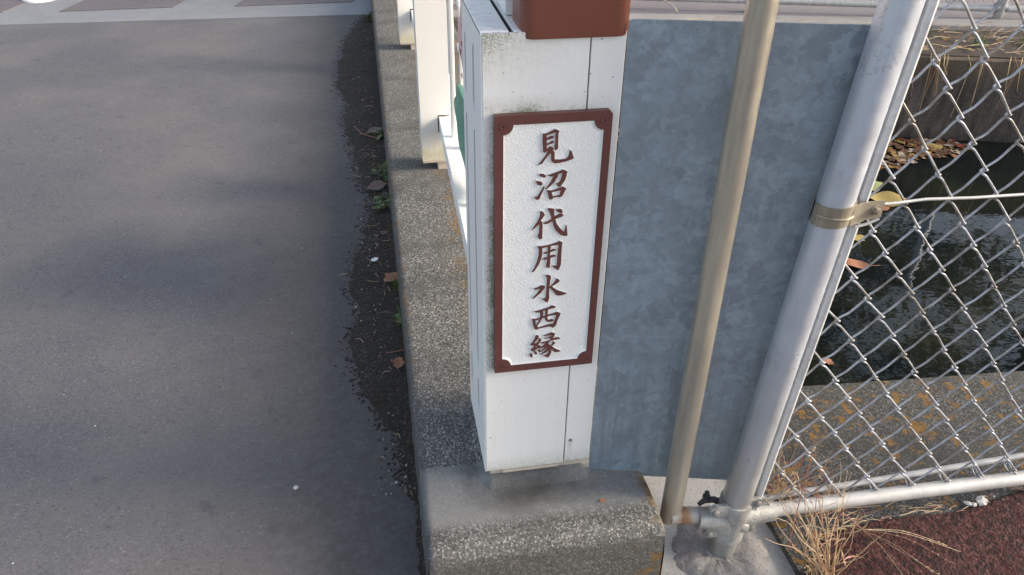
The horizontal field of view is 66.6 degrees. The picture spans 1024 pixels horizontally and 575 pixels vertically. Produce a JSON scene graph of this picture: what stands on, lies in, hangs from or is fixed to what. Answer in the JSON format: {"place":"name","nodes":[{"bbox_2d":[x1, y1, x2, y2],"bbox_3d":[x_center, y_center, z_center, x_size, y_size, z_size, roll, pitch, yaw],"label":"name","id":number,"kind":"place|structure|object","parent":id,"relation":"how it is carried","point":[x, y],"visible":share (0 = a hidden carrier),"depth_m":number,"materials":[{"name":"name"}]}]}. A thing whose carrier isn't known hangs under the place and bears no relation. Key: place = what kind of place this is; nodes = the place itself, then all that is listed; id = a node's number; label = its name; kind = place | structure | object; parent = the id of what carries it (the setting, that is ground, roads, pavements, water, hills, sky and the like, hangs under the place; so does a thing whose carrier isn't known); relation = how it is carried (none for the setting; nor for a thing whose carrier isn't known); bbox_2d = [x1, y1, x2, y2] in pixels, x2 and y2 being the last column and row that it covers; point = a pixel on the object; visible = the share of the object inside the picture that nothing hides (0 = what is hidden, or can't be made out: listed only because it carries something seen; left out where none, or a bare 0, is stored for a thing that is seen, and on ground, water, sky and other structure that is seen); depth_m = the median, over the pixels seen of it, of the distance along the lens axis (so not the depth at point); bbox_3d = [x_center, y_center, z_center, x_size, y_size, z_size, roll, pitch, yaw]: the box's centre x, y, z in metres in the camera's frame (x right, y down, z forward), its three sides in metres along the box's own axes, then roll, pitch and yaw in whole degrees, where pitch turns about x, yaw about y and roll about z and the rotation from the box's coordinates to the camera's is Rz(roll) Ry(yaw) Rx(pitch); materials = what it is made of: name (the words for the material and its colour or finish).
{"place":"outdoors","nodes":[
{"label":"outdoors","id":0,"kind":"place"},
{"bbox_2d":[0,0,26,12],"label":"block pavement","id":1,"kind":"structure","parent":0,"point":[6,5],"depth_m":6.01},
{"bbox_2d":[59,0,185,11],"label":"block pavement","id":2,"kind":"structure","parent":0,"point":[89,5],"depth_m":6.04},
{"bbox_2d":[0,0,371,25],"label":"concrete strip","id":3,"kind":"object","parent":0,"point":[36,13],"depth_m":5.89,"materials":[{"name":"grey concrete"}]},
{"bbox_2d":[22,0,52,2],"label":"bollard","id":4,"kind":"object","parent":3,"relation":"on","point":[34,1],"visible":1,"depth_m":6.08,"materials":[{"name":"white"}]},
{"bbox_2d":[0,15,419,574],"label":"road","id":5,"kind":"structure","parent":0,"point":[192,349],"depth_m":2.63,"materials":[{"name":"grey asphalt"}]},
{"bbox_2d":[4,142,356,563],"bbox_3d":[-2.123,-0.177,3.004,2.996,0.004,3.660,-5,34,-9],"label":"road grit","id":6,"kind":"object","parent":5,"relation":"on","point":[126,412],"visible":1,"depth_m":2.19,"materials":[{"name":"grey gravel"}]},
{"bbox_2d":[323,17,407,493],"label":"dirt crumbs","id":7,"kind":"object","parent":5,"relation":"on","point":[362,395],"visible":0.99,"depth_m":2.73,"materials":[{"name":"black soil"}]},
{"bbox_2d":[346,26,415,495],"bbox_3d":[-0.727,-0.718,3.852,0.205,0.006,4.592,-5,34,-9],"label":"gutter grit","id":8,"kind":"object","parent":5,"relation":"on","point":[396,482],"visible":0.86,"depth_m":2.57,"materials":[{"name":"grey gravel"}]},
{"bbox_2d":[235,0,353,6],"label":"block pavement","id":9,"kind":"structure","parent":0,"point":[261,2],"depth_m":6.17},
{"bbox_2d":[337,11,429,574],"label":"gutter dirt","id":10,"kind":"structure","parent":0,"point":[358,83],"depth_m":2.77,"materials":[{"name":"black soil"}]},
{"bbox_2d":[362,11,372,20],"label":"gutter weed","id":11,"kind":"object","parent":10,"relation":"on","point":[370,18],"visible":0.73,"depth_m":5.73,"materials":[{"name":"green plant"}]},
{"bbox_2d":[363,127,382,134],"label":"dry leaf","id":12,"kind":"object","parent":10,"relation":"on","point":[371,129],"visible":0.94,"depth_m":3.95,"materials":[{"name":"brown plant"}]},
{"bbox_2d":[361,180,387,190],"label":"dry leaf","id":13,"kind":"object","parent":10,"relation":"on","point":[376,185],"visible":1,"depth_m":3.40,"materials":[{"name":"brown plant"}]},
{"bbox_2d":[340,30,412,494],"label":"straw bits","id":14,"kind":"object","parent":10,"relation":"on","point":[377,243],"visible":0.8,"depth_m":3.03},
{"bbox_2d":[370,128,383,139],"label":"gutter weed","id":15,"kind":"object","parent":10,"relation":"on","point":[379,133],"visible":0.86,"depth_m":3.88,"materials":[{"name":"green plant"}]},
{"bbox_2d":[369,160,387,180],"bbox_3d":[-0.581,-0.537,3.536,0.193,0.035,0.232,5,33,7],"label":"gutter weed","id":16,"kind":"object","parent":10,"relation":"on","point":[382,168],"visible":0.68,"depth_m":3.53,"materials":[{"name":"green plant"}]},
{"bbox_2d":[367,191,390,210],"bbox_3d":[-0.553,-0.370,3.281,0.146,0.039,0.190,-5,34,-9],"label":"gutter weed","id":17,"kind":"object","parent":10,"relation":"on","point":[380,205],"visible":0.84,"depth_m":3.27,"materials":[{"name":"green plant"}]},
{"bbox_2d":[383,272,397,286],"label":"dry leaf","id":18,"kind":"object","parent":10,"relation":"on","point":[387,278],"visible":0.74,"depth_m":2.79,"materials":[{"name":"brown plant"}]},
{"bbox_2d":[385,274,398,291],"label":"gutter weed","id":19,"kind":"object","parent":10,"relation":"on","point":[395,283],"visible":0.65,"depth_m":2.74,"materials":[{"name":"green plant"}]},
{"bbox_2d":[389,305,401,325],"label":"gutter weed","id":20,"kind":"object","parent":10,"relation":"on","point":[398,317],"visible":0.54,"depth_m":2.56,"materials":[{"name":"green plant"}]},
{"bbox_2d":[392,356,404,371],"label":"dry leaf","id":21,"kind":"object","parent":10,"relation":"on","point":[398,362],"visible":1,"depth_m":2.37,"materials":[{"name":"brown plant"}]},
{"bbox_2d":[446,0,1023,19],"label":"pavement","id":22,"kind":"structure","parent":0,"point":[654,7],"depth_m":5.96,"materials":[{"name":"grey concrete"}]},
{"bbox_2d":[446,0,1023,18],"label":"fence","id":23,"kind":"object","parent":22,"relation":"on","point":[1001,10],"visible":0.56,"depth_m":5.80,"materials":[{"name":"silver metal"}]},
{"bbox_2d":[662,0,677,11],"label":"dry twig","id":24,"kind":"object","parent":23,"relation":"hanging from","point":[670,4],"visible":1,"depth_m":5.82,"materials":[{"name":"beige plant"}]},
{"bbox_2d":[453,10,1022,30],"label":"coping","id":25,"kind":"object","parent":22,"relation":"on","point":[965,24],"visible":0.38,"depth_m":5.68,"materials":[{"name":"grey concrete"}]},
{"bbox_2d":[453,21,1023,57],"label":"soil strip","id":26,"kind":"object","parent":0,"point":[964,51],"visible":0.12,"depth_m":5.32,"materials":[{"name":"brown soil"}]},
{"bbox_2d":[666,17,1023,53],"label":"dead grass","id":27,"kind":"structure","parent":26,"relation":"on","point":[985,45],"depth_m":5.34,"materials":[{"name":"plant"}]},
{"bbox_2d":[922,28,1023,52],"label":"bank leaves","id":28,"kind":"object","parent":26,"relation":"on","point":[927,48],"visible":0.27,"depth_m":5.35,"materials":[{"name":"brown plant"}]},
{"bbox_2d":[972,30,989,47],"bbox_3d":[3.156,-1.678,5.229,0.160,0.132,0.169,-5,34,-9],"label":"grass tuft","id":29,"kind":"object","parent":26,"relation":"on","point":[976,41],"visible":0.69,"depth_m":5.25,"materials":[{"name":"plant"}]},
{"bbox_2d":[597,123,1023,385],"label":"canal water","id":30,"kind":"structure","parent":0,"point":[964,168],"depth_m":3.87,"materials":[{"name":"black liquid"}]},
{"bbox_2d":[617,124,969,169],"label":"floating leaves","id":31,"kind":"object","parent":30,"relation":"on","point":[915,142],"visible":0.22,"depth_m":5.22,"materials":[{"name":"brown plant"}]},
{"bbox_2d":[921,142,942,150],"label":"floating leaf","id":32,"kind":"object","parent":31,"relation":"on","point":[936,146],"visible":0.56,"depth_m":5.28,"materials":[{"name":"yellow plant"}]},
{"bbox_2d":[822,357,836,365],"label":"floating leaf","id":33,"kind":"object","parent":30,"relation":"on","point":[828,361],"visible":0.8,"depth_m":3.31,"materials":[{"name":"orange plant"}]},
{"bbox_2d":[854,234,864,244],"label":"floating leaf","id":34,"kind":"object","parent":30,"relation":"on","point":[858,237],"visible":0.69,"depth_m":4.21,"materials":[{"name":"yellow plant"}]},
{"bbox_2d":[846,258,880,268],"bbox_3d":[1.779,-0.126,3.992,0.185,0.010,0.095,-5,34,-9],"label":"floating leaf","id":35,"kind":"object","parent":30,"relation":"on","point":[856,263],"visible":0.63,"depth_m":3.98,"materials":[{"name":"orange plant"}]},
{"bbox_2d":[872,181,882,190],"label":"floating leaf","id":36,"kind":"object","parent":30,"relation":"on","point":[877,184],"visible":0.21,"depth_m":4.75,"materials":[{"name":"green plant"}]},
{"bbox_2d":[871,191,905,206],"bbox_3d":[2.182,-0.522,4.599,0.355,0.023,0.165,-5,34,-9],"label":"floating leaf","id":37,"kind":"object","parent":30,"relation":"on","point":[888,196],"visible":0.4,"depth_m":4.62,"materials":[{"name":"yellow plant"}]},
{"bbox_2d":[806,490,1023,574],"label":"red pavement","id":38,"kind":"structure","parent":0,"point":[988,539],"depth_m":1.88,"materials":[{"name":"red asphalt"}]},
{"bbox_2d":[764,471,885,574],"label":"dry weed","id":39,"kind":"object","parent":38,"relation":"on","point":[826,568],"visible":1,"depth_m":1.75,"materials":[{"name":"plant"}]},
{"bbox_2d":[797,486,956,574],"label":"seed head","id":40,"kind":"object","parent":39,"relation":"attached to","point":[864,530],"visible":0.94,"depth_m":1.86},
{"bbox_2d":[804,488,1012,570],"bbox_3d":[1.116,0.584,1.944,1.203,0.006,0.382,-20,39,-28],"label":"edge grit","id":41,"kind":"object","parent":38,"relation":"on","point":[905,515],"visible":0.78,"depth_m":1.96,"materials":[{"name":"grey gravel"}]},
{"bbox_2d":[803,486,1023,572],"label":"edge straw","id":42,"kind":"object","parent":38,"relation":"on","point":[926,511],"visible":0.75,"depth_m":1.95,"materials":[{"name":"beige plant"}]},
{"label":"ground","id":43,"kind":"structure","parent":0,"visible":0},
{"bbox_2d":[371,0,664,574],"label":"kerb","id":44,"kind":"structure","parent":43,"relation":"on","point":[471,524],"depth_m":1.91,"materials":[{"name":"concrete"}]},
{"bbox_2d":[397,0,414,49],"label":"railing post","id":45,"kind":"object","parent":44,"relation":"on","point":[405,25],"visible":0.77,"depth_m":4.61,"materials":[{"name":"white paint"}]},
{"bbox_2d":[411,10,455,110],"bbox_3d":[-0.411,-1.181,3.951,0.114,0.058,1.675,-5,34,-9],"label":"bottom rail","id":46,"kind":"object","parent":45,"relation":"attached to","point":[413,28],"visible":0.1,"depth_m":4.41,"materials":[{"name":"white paint"}]},
{"bbox_2d":[412,0,449,168],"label":"railing post","id":47,"kind":"object","parent":44,"relation":"on","point":[431,39],"visible":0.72,"depth_m":3.04,"materials":[{"name":"white paint"}]},
{"bbox_2d":[439,111,467,262],"bbox_3d":[-0.133,-0.282,2.582,0.105,0.058,1.539,-4,34,-8],"label":"bottom rail","id":48,"kind":"object","parent":47,"relation":"attached to","point":[454,162],"visible":0.12,"depth_m":2.73,"materials":[{"name":"white paint"}]},
{"bbox_2d":[447,0,456,136],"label":"baluster","id":49,"kind":"object","parent":48,"relation":"on","point":[451,57],"visible":1,"depth_m":2.82,"materials":[{"name":"white paint"}]},
{"bbox_2d":[458,7,462,84],"bbox_3d":[-0.152,-0.892,2.637,0.059,0.899,0.020,-5,34,-9],"label":"panel mount","id":50,"kind":"object","parent":48,"relation":"on","point":[461,71],"depth_m":2.71,"materials":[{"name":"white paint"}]},
{"bbox_2d":[454,0,464,165],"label":"decorative panel","id":51,"kind":"object","parent":50,"relation":"attached to","point":[459,105],"visible":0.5,"depth_m":2.61,"materials":[{"name":"green metal"}]},
{"bbox_2d":[461,0,630,489],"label":"bridge pillar","id":52,"kind":"structure","parent":44,"relation":"on","point":[532,427],"depth_m":1.47,"materials":[{"name":"white paint"}]},
{"bbox_2d":[493,108,612,372],"bbox_3d":[0.070,-0.068,1.503,0.210,0.564,0.014,-5,34,-9],"label":"name plate","id":53,"kind":"object","parent":52,"relation":"attached to","point":[551,168],"visible":1,"depth_m":1.48,"materials":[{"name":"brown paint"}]},
{"bbox_2d":[588,19,870,479],"bbox_3d":[0.394,0.009,1.571,0.411,1.063,0.004,2,33,2],"label":"metal sheet","id":54,"kind":"object","parent":52,"relation":"attached to","point":[678,81],"visible":0.9,"depth_m":1.48,"materials":[{"name":"metal"}]},
{"bbox_2d":[644,476,795,574],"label":"concrete footing","id":55,"kind":"object","parent":43,"relation":"on","point":[687,552],"visible":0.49,"depth_m":1.90,"materials":[{"name":"grey concrete"}]},
{"bbox_2d":[694,0,1023,558],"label":"chain link fence","id":56,"kind":"object","parent":55,"relation":"on","point":[842,208],"visible":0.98,"depth_m":1.53,"materials":[{"name":"silver metal"}]},
{"bbox_2d":[660,0,779,525],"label":"tan pipe","id":57,"kind":"object","parent":56,"relation":"attached to","point":[758,27],"visible":0.91,"depth_m":1.42,"materials":[{"name":"beige metal"}]},
{"bbox_2d":[619,42,1023,142],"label":"canal wall","id":58,"kind":"structure","parent":43,"relation":"on","point":[935,119],"depth_m":5.26,"materials":[{"name":"concrete"}]},
{"bbox_2d":[911,54,1022,114],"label":"hanging roots","id":59,"kind":"object","parent":58,"relation":"hanging from","point":[936,81],"visible":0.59,"depth_m":5.15,"materials":[{"name":"plant"}]},
{"bbox_2d":[764,371,1023,574],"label":"canal coping","id":60,"kind":"object","parent":43,"relation":"on","point":[805,414],"visible":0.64,"depth_m":2.20,"materials":[{"name":"concrete"}]},
{"bbox_2d":[757,431,840,521],"bbox_3d":[0.661,0.460,1.888,0.304,0.220,0.202,-5,34,-9],"label":"dry weed","id":61,"kind":"object","parent":60,"relation":"on","point":[775,483],"visible":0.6,"depth_m":1.86,"materials":[{"name":"plant"}]},
{"bbox_2d":[787,447,815,550],"bbox_3d":[0.666,0.491,1.799,0.009,0.303,0.047,6,34,7],"label":"dry grass stalk","id":62,"kind":"object","parent":60,"relation":"on","point":[813,449],"visible":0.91,"depth_m":1.78,"materials":[{"name":"plant"}]},
{"bbox_2d":[803,475,879,523],"bbox_3d":[0.755,0.509,1.907,0.288,0.154,0.115,-5,34,-9],"label":"dry weed","id":63,"kind":"object","parent":60,"relation":"on","point":[828,492],"visible":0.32,"depth_m":1.92,"materials":[{"name":"plant"}]},
{"bbox_2d":[963,501,971,505],"bbox_3d":[1.163,0.550,1.987,0.025,0.009,0.012,14,36,20],"label":"pebble","id":64,"kind":"object","parent":60,"relation":"on","point":[967,503],"visible":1,"depth_m":1.99,"materials":[{"name":"white stone"}]},
{"bbox_2d":[976,495,987,505],"bbox_3d":[1.201,0.545,1.995,0.032,0.014,0.029,-5,34,-9],"label":"pebble","id":65,"kind":"object","parent":60,"relation":"on","point":[981,500],"visible":1,"depth_m":1.99,"materials":[{"name":"white stone"}]}
]}

